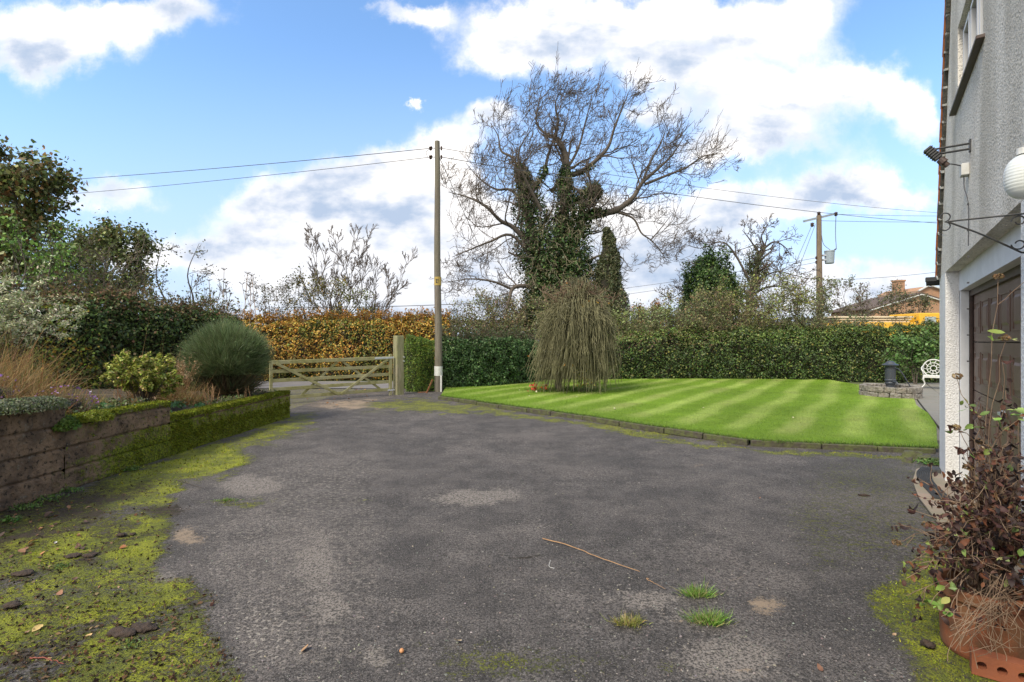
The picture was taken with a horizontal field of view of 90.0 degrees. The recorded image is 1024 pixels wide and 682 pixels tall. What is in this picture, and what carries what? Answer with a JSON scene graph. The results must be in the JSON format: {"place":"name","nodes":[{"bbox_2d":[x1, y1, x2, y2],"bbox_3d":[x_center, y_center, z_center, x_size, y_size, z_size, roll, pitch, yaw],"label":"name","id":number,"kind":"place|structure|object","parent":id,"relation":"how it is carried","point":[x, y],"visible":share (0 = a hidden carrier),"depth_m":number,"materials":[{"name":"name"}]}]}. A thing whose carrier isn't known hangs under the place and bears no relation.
{"place":"outdoors","nodes":[
{"label":"outdoors","id":0,"kind":"place"},
{"bbox_2d":[0,305,225,414],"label":"dry grass","id":1,"kind":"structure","parent":0,"point":[25,383],"depth_m":6.48,"materials":[{"name":"beige plant"}]},
{"bbox_2d":[57,389,263,411],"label":"flower bed soil","id":2,"kind":"structure","parent":0,"point":[111,394],"depth_m":9.67,"materials":[{"name":"brown soil"}]},
{"bbox_2d":[0,374,19,399],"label":"heather","id":3,"kind":"object","parent":2,"relation":"on","point":[4,394],"visible":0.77,"depth_m":5.38,"materials":[{"name":"purple plant"}]},
{"bbox_2d":[0,395,70,415],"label":"cushion plant","id":4,"kind":"object","parent":2,"relation":"on","point":[20,405],"visible":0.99,"depth_m":5.00,"materials":[{"name":"green plant"}]},
{"bbox_2d":[0,250,89,357],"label":"variegated willow","id":5,"kind":"object","parent":2,"relation":"on","point":[8,302],"visible":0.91,"depth_m":7.55,"materials":[{"name":"green plant"}]},
{"bbox_2d":[36,385,98,411],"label":"heather","id":6,"kind":"object","parent":2,"relation":"on","point":[75,406],"visible":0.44,"depth_m":6.01,"materials":[{"name":"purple plant"}]},
{"bbox_2d":[0,262,248,391],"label":"mixed hedge","id":7,"kind":"object","parent":2,"relation":"on","point":[123,326],"visible":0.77,"depth_m":11.05,"materials":[{"name":"green plant"}]},
{"bbox_2d":[99,349,184,403],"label":"pieris shrub","id":8,"kind":"object","parent":2,"relation":"on","point":[150,376],"visible":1,"depth_m":7.57,"materials":[{"name":"green plant"}]},
{"bbox_2d":[66,388,275,412],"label":"ground cover","id":9,"kind":"object","parent":2,"relation":"on","point":[116,404],"visible":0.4,"depth_m":7.05,"materials":[{"name":"green plant"}]},
{"bbox_2d":[167,356,200,398],"bbox_3d":[-5.733,0.655,8.963,0.568,0.891,0.654,0,0,0],"label":"dead plume","id":10,"kind":"object","parent":2,"relation":"on","point":[182,372],"visible":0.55,"depth_m":8.89,"materials":[{"name":"brown plant"}]},
{"bbox_2d":[202,383,219,404],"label":"cut stems","id":11,"kind":"object","parent":2,"relation":"on","point":[211,395],"visible":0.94,"depth_m":8.54,"materials":[{"name":"beige plant"}]},
{"bbox_2d":[170,314,277,397],"bbox_3d":[-5.433,0.242,9.830,1.916,1.817,1.951,0,0,37],"label":"broom shrub","id":12,"kind":"object","parent":2,"relation":"on","point":[226,351],"visible":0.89,"depth_m":9.48,"materials":[{"name":"leaf"},{"name":"twig"}]},
{"bbox_2d":[254,388,357,408],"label":"road","id":13,"kind":"structure","parent":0,"point":[295,402],"depth_m":15.72,"materials":[{"name":"grey asphalt"}]},
{"bbox_2d":[0,135,112,303],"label":"oak tree","id":14,"kind":"object","parent":13,"relation":"on","point":[17,179],"visible":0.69,"depth_m":15.06,"materials":[{"name":"green plant"}]},
{"bbox_2d":[139,280,236,326],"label":"autumn maple","id":15,"kind":"object","parent":13,"relation":"on","point":[160,291],"visible":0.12,"depth_m":15.26,"materials":[{"name":"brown plant"}]},
{"bbox_2d":[181,274,242,318],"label":"bare sapling","id":16,"kind":"object","parent":13,"relation":"on","point":[206,284],"visible":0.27,"depth_m":16.93,"materials":[{"name":"brown plant"}]},
{"bbox_2d":[255,381,392,387],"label":"road","id":17,"kind":"structure","parent":0,"point":[297,383],"depth_m":18.69,"materials":[{"name":"grey asphalt"}]},
{"bbox_2d":[404,339,411,387],"bbox_3d":[-3.524,0.756,17.363,0.510,1.735,0.994,0,0,0],"label":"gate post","id":18,"kind":"object","parent":17,"relation":"on","point":[405,356],"visible":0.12,"depth_m":17.15,"materials":[{"name":"green wood"}]},
{"bbox_2d":[0,0,944,333],"label":"sky","id":19,"kind":"structure","parent":0,"point":[838,102],"materials":[{"name":"blue"}]},
{"bbox_2d":[0,388,1023,681],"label":"driveway","id":20,"kind":"structure","parent":0,"point":[496,460],"depth_m":3.79,"materials":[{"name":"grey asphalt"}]},
{"bbox_2d":[0,514,23,522],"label":"weed","id":21,"kind":"object","parent":20,"relation":"on","point":[8,517],"visible":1,"depth_m":4.53,"materials":[{"name":"green plant"}]},
{"bbox_2d":[2,600,23,608],"bbox_3d":[-3.002,1.587,3.085,0.103,0.030,0.079,0,0,0],"label":"clod","id":22,"kind":"object","parent":20,"relation":"on","point":[13,604],"visible":1,"depth_m":3.07,"materials":[{"name":"brown soil"}]},
{"bbox_2d":[10,569,33,575],"bbox_3d":[-3.341,1.587,3.507,0.131,0.030,0.093,0,0,15],"label":"clod","id":23,"kind":"object","parent":20,"relation":"on","point":[24,572],"visible":1,"depth_m":3.49,"materials":[{"name":"brown soil"}]},
{"bbox_2d":[8,501,44,511],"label":"weed","id":24,"kind":"object","parent":20,"relation":"on","point":[27,506],"visible":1,"depth_m":4.87,"materials":[{"name":"green plant"}]},
{"bbox_2d":[29,492,69,502],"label":"weed","id":25,"kind":"object","parent":20,"relation":"on","point":[49,496],"visible":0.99,"depth_m":5.13,"materials":[{"name":"green plant"}]},
{"bbox_2d":[57,486,84,492],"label":"weed","id":26,"kind":"object","parent":20,"relation":"on","point":[69,488],"visible":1,"depth_m":5.43,"materials":[{"name":"green plant"}]},
{"bbox_2d":[107,626,137,637],"bbox_3d":[-2.112,1.583,2.787,0.164,0.046,0.092,0,0,0],"label":"clod","id":27,"kind":"object","parent":20,"relation":"on","point":[120,631],"visible":0.98,"depth_m":2.77,"materials":[{"name":"brown soil"}]},
{"bbox_2d":[131,622,158,633],"bbox_3d":[-2.031,1.582,2.830,0.129,0.050,0.118,0,0,-35],"label":"clod","id":28,"kind":"object","parent":20,"relation":"on","point":[141,627],"visible":0.96,"depth_m":2.81,"materials":[{"name":"brown soil"}]},
{"bbox_2d":[0,390,290,511],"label":"retaining wall","id":29,"kind":"structure","parent":20,"relation":"on","point":[38,456],"depth_m":6.04,"materials":[{"name":"stone"}]},
{"bbox_2d":[51,414,81,432],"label":"fern clump","id":30,"kind":"object","parent":29,"relation":"on","point":[69,422],"visible":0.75,"depth_m":5.42,"materials":[{"name":"green plant"}]},
{"bbox_2d":[78,409,114,422],"bbox_3d":[-4.787,0.853,5.846,0.338,0.150,0.505,0,0,0],"label":"moss cushion","id":31,"kind":"object","parent":29,"relation":"on","point":[93,415],"visible":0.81,"depth_m":5.81,"materials":[{"name":"green plant"}]},
{"bbox_2d":[0,444,502,681],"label":"moss","id":32,"kind":"object","parent":20,"relation":"on","point":[14,662],"visible":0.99,"depth_m":2.80,"materials":[{"name":"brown leaf"}]},
{"bbox_2d":[393,336,404,394],"bbox_3d":[-3.382,0.730,15.301,0.240,1.780,0.280,0,0,-43],"label":"gate post","id":33,"kind":"object","parent":20,"relation":"on","point":[398,364],"visible":0.94,"depth_m":15.23,"materials":[{"name":"brown wood"}]},
{"bbox_2d":[269,354,394,398],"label":"field gate","id":34,"kind":"structure","parent":33,"relation":"attached to","point":[328,369],"depth_m":13.90,"materials":[{"name":"brown wood"}]},
{"bbox_2d":[405,333,434,391],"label":"conifer shrub","id":35,"kind":"object","parent":20,"relation":"on","point":[420,362],"visible":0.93,"depth_m":16.26,"materials":[{"name":"green plant"}]},
{"bbox_2d":[0,419,1020,681],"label":"moss","id":36,"kind":"object","parent":20,"relation":"on","point":[504,661],"visible":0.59,"depth_m":3.23,"materials":[{"name":"green plant"}]},
{"bbox_2d":[542,538,639,571],"bbox_3d":[0.573,1.583,3.822,0.864,0.010,0.042,0,0,43],"label":"stick","id":37,"kind":"object","parent":20,"relation":"on","point":[585,551],"visible":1,"depth_m":3.87,"materials":[{"name":"brown wood"}]},
{"bbox_2d":[599,611,652,629],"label":"grass tuft","id":38,"kind":"object","parent":20,"relation":"on","point":[628,622],"visible":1,"depth_m":2.89,"materials":[{"name":"green plant"}]},
{"bbox_2d":[438,396,935,453],"bbox_3d":[1.655,1.562,10.233,10.489,0.124,1.117,0,0,40],"label":"lawn edging","id":39,"kind":"object","parent":20,"relation":"on","point":[742,441],"visible":0.91,"depth_m":8.37,"materials":[{"name":"stone"}]},
{"bbox_2d":[672,576,726,598],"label":"grass tuft","id":40,"kind":"object","parent":20,"relation":"on","point":[693,592],"visible":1,"depth_m":3.22,"materials":[{"name":"green plant"}]},
{"bbox_2d":[677,599,739,626],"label":"grass tuft","id":41,"kind":"object","parent":20,"relation":"on","point":[707,618],"visible":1,"depth_m":2.91,"materials":[{"name":"green plant"}]},
{"bbox_2d":[901,450,922,458],"bbox_3d":[5.497,1.553,7.037,0.269,0.113,0.237,0,0,30],"label":"rubble stone","id":42,"kind":"object","parent":20,"relation":"on","point":[910,453],"visible":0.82,"depth_m":6.97,"materials":[{"name":"stone"}]},
{"bbox_2d":[913,457,939,465],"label":"weed","id":43,"kind":"object","parent":20,"relation":"on","point":[927,461],"visible":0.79,"depth_m":6.64,"materials":[{"name":"green plant"}]},
{"bbox_2d":[920,639,935,648],"bbox_3d":[2.170,1.580,2.673,0.067,0.045,0.064,0,0,-38],"label":"clod","id":44,"kind":"object","parent":20,"relation":"on","point":[927,643],"visible":1,"depth_m":2.66,"materials":[{"name":"brown soil"}]},
{"bbox_2d":[913,468,1020,580],"bbox_3d":[4.021,1.580,4.589,0.550,0.016,4.240,0,0,35],"label":"apron","id":45,"kind":"object","parent":20,"relation":"on","point":[938,480],"visible":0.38,"depth_m":5.24,"materials":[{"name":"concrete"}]},
{"bbox_2d":[916,466,950,498],"bbox_3d":[4.673,1.562,5.720,0.224,0.015,1.540,0,0,35],"label":"ribbed mat","id":46,"kind":"object","parent":45,"relation":"on","point":[922,470],"visible":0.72,"depth_m":5.71,"materials":[{"name":"black rubber"}]},
{"bbox_2d":[933,567,1023,668],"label":"terracotta pot","id":47,"kind":"object","parent":20,"relation":"on","point":[945,632],"visible":0.36,"depth_m":2.54,"materials":[{"name":"ceramic"}]},
{"bbox_2d":[888,273,1023,668],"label":"withered shrub","id":48,"kind":"object","parent":47,"relation":"in","point":[987,544],"visible":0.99,"depth_m":2.49,"materials":[{"name":"brown plant"}]},
{"bbox_2d":[970,646,1023,681],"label":"perforated brick","id":49,"kind":"object","parent":20,"relation":"on","point":[1010,671],"visible":0.95,"depth_m":2.41,"materials":[{"name":"orange brick"}]},
{"bbox_2d":[521,383,594,392],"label":"rough grass","id":50,"kind":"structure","parent":0,"point":[555,390],"depth_m":15.51,"materials":[{"name":"green plant"}]},
{"bbox_2d":[257,379,939,408],"bbox_3d":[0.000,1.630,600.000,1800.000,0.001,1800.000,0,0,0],"label":"ground","id":51,"kind":"structure","parent":0,"point":[857,382],"depth_m":20.11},
{"bbox_2d":[0,209,99,305],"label":"hazel shrub","id":52,"kind":"object","parent":51,"relation":"on","point":[44,255],"visible":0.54,"depth_m":11.01,"materials":[{"name":"green plant"}]},
{"bbox_2d":[15,213,140,303],"bbox_3d":[-17.209,-1.706,20.156,4.579,6.860,3.276,0,0,-14],"label":"oak tree","id":53,"kind":"object","parent":51,"relation":"on","point":[69,241],"visible":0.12,"depth_m":19.83,"materials":[{"name":"green plant"}]},
{"bbox_2d":[54,209,171,317],"bbox_3d":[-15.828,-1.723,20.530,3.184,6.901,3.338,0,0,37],"label":"oak tree","id":54,"kind":"object","parent":51,"relation":"on","point":[103,231],"visible":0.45,"depth_m":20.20,"materials":[{"name":"green plant"}]},
{"bbox_2d":[132,233,218,312],"bbox_3d":[-11.357,-0.971,17.862,2.252,5.385,2.788,0,0,0],"label":"bare sapling","id":55,"kind":"object","parent":51,"relation":"on","point":[198,276],"visible":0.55,"depth_m":17.52,"materials":[{"name":"brown plant"}]},
{"bbox_2d":[244,273,321,346],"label":"field maple","id":56,"kind":"object","parent":51,"relation":"on","point":[284,288],"visible":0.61,"depth_m":22.35,"materials":[{"name":"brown plant"}]},
{"bbox_2d":[144,306,451,380],"bbox_3d":[-8.892,0.065,21.516,12.709,3.190,2.078,0,0,-3],"label":"beech hedge","id":57,"kind":"object","parent":51,"relation":"on","point":[326,336],"visible":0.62,"depth_m":21.14,"materials":[{"name":"orange plant"}]},
{"bbox_2d":[286,263,351,326],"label":"field maple","id":58,"kind":"object","parent":51,"relation":"on","point":[298,283],"visible":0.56,"depth_m":22.49,"materials":[{"name":"brown plant"}]},
{"bbox_2d":[297,222,376,316],"bbox_3d":[-8.130,-2.001,23.981,3.588,7.421,3.220,0,0,0],"label":"ash sapling","id":59,"kind":"object","parent":51,"relation":"on","point":[330,306],"visible":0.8,"depth_m":23.95,"materials":[{"name":"brown plant"}]},
{"bbox_2d":[337,280,376,325],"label":"field maple","id":60,"kind":"object","parent":51,"relation":"on","point":[362,291],"visible":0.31,"depth_m":22.34,"materials":[{"name":"brown plant"}]},
{"bbox_2d":[341,247,417,325],"bbox_3d":[-6.305,-1.443,24.411,2.873,6.296,2.864,0,0,36],"label":"ash sapling","id":61,"kind":"object","parent":51,"relation":"on","point":[388,292],"visible":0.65,"depth_m":24.31,"materials":[{"name":"brown plant"}]},
{"bbox_2d":[426,140,442,391],"bbox_3d":[-2.469,-2.319,16.245,0.524,8.039,0.270,0,0,0],"label":"utility pole","id":62,"kind":"object","parent":51,"relation":"on","point":[438,370],"visible":0.98,"depth_m":16.16,"materials":[{"name":"brown wood"}]},
{"bbox_2d":[27,157,428,197],"bbox_3d":[-20.359,-6.377,21.626,37.147,1.101,0.016,0,0,17],"label":"overhead cable","id":63,"kind":"object","parent":62,"relation":"attached to","point":[257,176],"visible":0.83,"depth_m":18.11,"materials":[{"name":"grey plastic"}]},
{"bbox_2d":[82,148,428,178],"bbox_3d":[-20.359,-6.991,21.626,37.147,1.767,0.020,0,0,17],"label":"overhead cable","id":64,"kind":"object","parent":62,"relation":"attached to","point":[261,164],"visible":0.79,"depth_m":18.09,"materials":[{"name":"grey plastic"}]},
{"bbox_2d":[442,157,931,222],"bbox_3d":[13.130,-6.241,23.124,33.677,0.966,0.022,0,0,-24],"label":"overhead cable","id":65,"kind":"object","parent":62,"relation":"attached to","point":[665,192],"visible":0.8,"depth_m":19.75,"materials":[{"name":"grey plastic"}]},
{"bbox_2d":[442,148,936,212],"bbox_3d":[13.130,-6.711,23.124,33.677,1.220,0.016,0,0,-24],"label":"overhead cable","id":66,"kind":"object","parent":62,"relation":"attached to","point":[670,183],"visible":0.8,"depth_m":19.78,"materials":[{"name":"grey plastic"}]},
{"bbox_2d":[420,285,532,344],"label":"scrub bush","id":67,"kind":"object","parent":51,"relation":"on","point":[452,319],"visible":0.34,"depth_m":23.57,"materials":[{"name":"green plant"}]},
{"bbox_2d":[449,283,557,345],"bbox_3d":[-0.043,-0.496,23.021,4.820,4.406,4.440,0,0,-31],"label":"scrub bush","id":68,"kind":"object","parent":51,"relation":"on","point":[509,320],"visible":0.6,"depth_m":22.41,"materials":[{"name":"green plant"}]},
{"bbox_2d":[283,316,812,345],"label":"distant woods","id":69,"kind":"object","parent":51,"relation":"on","point":[531,325],"visible":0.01,"depth_m":86.16,"materials":[{"name":"green plant"}]},
{"bbox_2d":[429,52,744,338],"bbox_3d":[3.449,-7.023,26.493,15.519,17.584,8.690,0,0,-23],"label":"bare ivy tree","id":70,"kind":"object","parent":51,"relation":"on","point":[562,252],"visible":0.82,"depth_m":25.53,"materials":[{"name":"brown plant"}]},
{"bbox_2d":[592,226,630,330],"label":"columnar conifer","id":71,"kind":"object","parent":51,"relation":"on","point":[607,273],"visible":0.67,"depth_m":24.15,"materials":[{"name":"green plant"}]},
{"bbox_2d":[602,293,679,337],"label":"scrub bush","id":72,"kind":"object","parent":51,"relation":"on","point":[618,320],"visible":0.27,"depth_m":21.94,"materials":[{"name":"green plant"}]},
{"bbox_2d":[629,298,665,337],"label":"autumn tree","id":73,"kind":"object","parent":51,"relation":"on","point":[656,301],"visible":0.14,"depth_m":54.57,"materials":[{"name":"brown plant"}]},
{"bbox_2d":[614,289,725,352],"bbox_3d":[6.826,-0.324,22.980,4.692,4.061,4.636,0,0,-13],"label":"scrub bush","id":74,"kind":"object","parent":51,"relation":"on","point":[651,318],"visible":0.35,"depth_m":21.92,"materials":[{"name":"green plant"}]},
{"bbox_2d":[674,244,748,332],"bbox_3d":[10.368,-1.700,26.932,3.935,6.871,2.924,0,0,0],"label":"ivy covered tree","id":75,"kind":"object","parent":51,"relation":"on","point":[702,270],"visible":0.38,"depth_m":26.59,"materials":[{"name":"green plant"}]},
{"bbox_2d":[657,283,773,336],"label":"scrub bush","id":76,"kind":"object","parent":51,"relation":"on","point":[720,303],"visible":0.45,"depth_m":21.78,"materials":[{"name":"green plant"}]},
{"bbox_2d":[534,314,939,382],"bbox_3d":[9.515,0.269,20.986,17.317,2.744,2.358,0,0,3],"label":"garden hedge","id":77,"kind":"object","parent":51,"relation":"on","point":[829,352],"visible":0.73,"depth_m":20.50,"materials":[{"name":"green plant"}]},
{"bbox_2d":[654,213,822,323],"bbox_3d":[12.027,-2.611,27.645,8.803,8.429,2.812,0,0,0],"label":"berry tree","id":78,"kind":"object","parent":51,"relation":"on","point":[756,259],"visible":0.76,"depth_m":27.36,"materials":[{"name":"brown plant"}]},
{"bbox_2d":[677,270,823,339],"bbox_3d":[10.758,-0.729,22.609,6.011,4.874,4.735,0,0,0],"label":"scrub bush","id":79,"kind":"object","parent":51,"relation":"on","point":[783,300],"visible":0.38,"depth_m":21.87,"materials":[{"name":"green plant"}]},
{"bbox_2d":[734,269,855,330],"bbox_3d":[12.269,-0.715,22.823,5.216,4.844,4.367,0,0,0],"label":"scrub bush","id":80,"kind":"object","parent":51,"relation":"on","point":[821,308],"visible":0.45,"depth_m":22.08,"materials":[{"name":"green plant"}]},
{"bbox_2d":[803,212,837,319],"bbox_3d":[20.654,-3.561,33.864,3.054,10.325,0.830,0,0,-19],"label":"transformer pole","id":81,"kind":"object","parent":51,"relation":"on","point":[829,255],"visible":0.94,"depth_m":33.86,"materials":[{"name":"wood"},{"name":"grey painted steel"},{"name":"galvanised steel"}]},
{"bbox_2d":[779,309,871,332],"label":"scrub bush","id":82,"kind":"object","parent":51,"relation":"on","point":[859,322],"visible":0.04,"depth_m":21.84,"materials":[{"name":"green plant"}]},
{"bbox_2d":[829,277,875,315],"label":"hawthorn","id":83,"kind":"object","parent":51,"relation":"on","point":[849,308],"visible":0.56,"depth_m":30.17,"materials":[{"name":"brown plant"}]},
{"bbox_2d":[814,313,939,334],"bbox_3d":[20.166,0.058,28.060,6.244,3.085,2.280,0,0,0],"label":"yellow lorry","id":84,"kind":"object","parent":51,"relation":"on","point":[920,317],"visible":0.2,"depth_m":27.10,"materials":[{"name":"paint"}]},
{"bbox_2d":[850,277,925,315],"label":"hawthorn","id":85,"kind":"object","parent":51,"relation":"on","point":[894,312],"visible":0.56,"depth_m":30.60,"materials":[{"name":"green plant"}]},
{"bbox_2d":[883,287,936,314],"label":"hawthorn","id":86,"kind":"object","parent":51,"relation":"on","point":[925,304],"visible":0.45,"depth_m":30.31,"materials":[{"name":"brown plant"}]},
{"bbox_2d":[883,327,939,383],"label":"laurel shrub","id":87,"kind":"object","parent":51,"relation":"on","point":[922,347],"visible":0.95,"depth_m":18.22,"materials":[{"name":"green plant"}]},
{"bbox_2d":[925,0,1023,584],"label":"house","id":88,"kind":"structure","parent":51,"relation":"on","point":[982,99],"depth_m":4.45,"materials":[{"name":"roughcast render"},{"name":"painted wood"},{"name":"glass"}]},
{"bbox_2d":[923,139,970,167],"bbox_3d":[3.714,-1.585,4.375,0.309,0.206,0.080,0,0,36],"label":"floodlight","id":89,"kind":"object","parent":88,"relation":"attached to","point":[932,153],"visible":1,"depth_m":4.38,"materials":[{"name":"black metal"}]},
{"bbox_2d":[943,162,969,361],"bbox_3d":[3.813,-0.674,4.397,0.172,1.700,0.140,0,0,37],"label":"junction box","id":90,"kind":"object","parent":88,"relation":"attached to","point":[964,170],"visible":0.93,"depth_m":4.34,"materials":[{"name":"grey plastic"}]},
{"bbox_2d":[963,0,982,71],"bbox_3d":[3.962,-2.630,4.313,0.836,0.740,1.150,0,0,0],"label":"window","id":91,"kind":"structure","parent":88,"relation":"in","point":[973,26],"depth_m":4.45,"materials":[{"name":"white glass"}]},
{"bbox_2d":[940,213,1023,253],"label":"hanging basket bracket","id":92,"kind":"object","parent":88,"relation":"attached to","point":[949,222],"visible":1,"depth_m":2.79,"materials":[{"name":"black metal"}]},
{"bbox_2d":[973,440,1020,517],"bbox_3d":[4.045,1.311,4.156,0.052,0.510,3.560,0,0,35],"label":"door section","id":93,"kind":"structure","parent":88,"relation":"in","point":[977,464],"depth_m":4.70,"materials":[{"name":"brown wood"}]},
{"bbox_2d":[973,390,1020,477],"bbox_3d":[4.045,0.791,4.156,0.052,0.510,3.560,0,0,35],"label":"door section","id":94,"kind":"structure","parent":88,"relation":"in","point":[982,406],"depth_m":4.55,"materials":[{"name":"brown wood"}]},
{"bbox_2d":[973,342,1020,408],"bbox_3d":[4.045,0.271,4.156,0.052,0.510,3.560,0,0,35],"label":"door section","id":95,"kind":"structure","parent":88,"relation":"in","point":[981,351],"depth_m":4.50,"materials":[{"name":"brown wood"}]},
{"bbox_2d":[973,275,1020,341],"bbox_3d":[4.045,-0.249,4.156,0.052,0.510,3.560,0,0,35],"label":"door section","id":96,"kind":"structure","parent":88,"relation":"in","point":[1008,314],"depth_m":4.44,"materials":[{"name":"brown wood"}]},
{"bbox_2d":[1003,147,1023,198],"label":"porch lamp","id":97,"kind":"object","parent":88,"relation":"attached to","point":[1013,179],"visible":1,"depth_m":2.49,"materials":[{"name":"white glass"}]},
{"bbox_2d":[440,378,939,448],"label":"lawn","id":98,"kind":"structure","parent":0,"point":[799,392],"depth_m":11.96,"materials":[{"name":"green plant"}]},
{"bbox_2d":[430,321,542,389],"bbox_3d":[-0.686,0.462,18.439,4.930,2.365,1.596,0,0,-40],"label":"ivy hedge","id":99,"kind":"object","parent":98,"relation":"on","point":[469,361],"visible":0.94,"depth_m":17.64,"materials":[{"name":"green plant"}]},
{"bbox_2d":[521,273,622,393],"bbox_3d":[1.820,-0.201,15.664,3.152,3.761,2.978,0,0,0],"label":"weeping tree","id":100,"kind":"object","parent":98,"relation":"on","point":[576,329],"visible":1,"depth_m":15.05,"materials":[{"name":"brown plant"}]},
{"bbox_2d":[859,383,922,399],"bbox_3d":[10.598,1.399,14.331,1.461,0.342,1.463,0,0,0],"label":"stone well","id":101,"kind":"object","parent":98,"relation":"on","point":[915,392],"visible":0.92,"depth_m":13.83,"materials":[{"name":"stone"}]},
{"bbox_2d":[881,361,910,387],"bbox_3d":[10.689,0.987,14.224,0.702,0.867,0.438,0,0,38],"label":"hand pump","id":102,"kind":"object","parent":101,"relation":"on","point":[890,374],"visible":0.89,"depth_m":14.23,"materials":[{"name":"metal"}]},
{"bbox_2d":[831,280,939,315],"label":"brick house","id":103,"kind":"structure","parent":0,"point":[933,291],"depth_m":61.50,"materials":[{"name":"brown brick"}]},
{"bbox_2d":[863,383,939,440],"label":"patio","id":104,"kind":"structure","parent":0,"point":[929,401],"depth_m":13.11,"materials":[{"name":"grey concrete"}]},
{"bbox_2d":[921,359,939,386],"bbox_3d":[13.859,1.075,16.399,1.264,0.973,0.510,0,0,38],"label":"garden bench","id":105,"kind":"object","parent":104,"relation":"on","point":[927,375],"visible":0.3,"depth_m":16.68,"materials":[{"name":"white metal"}]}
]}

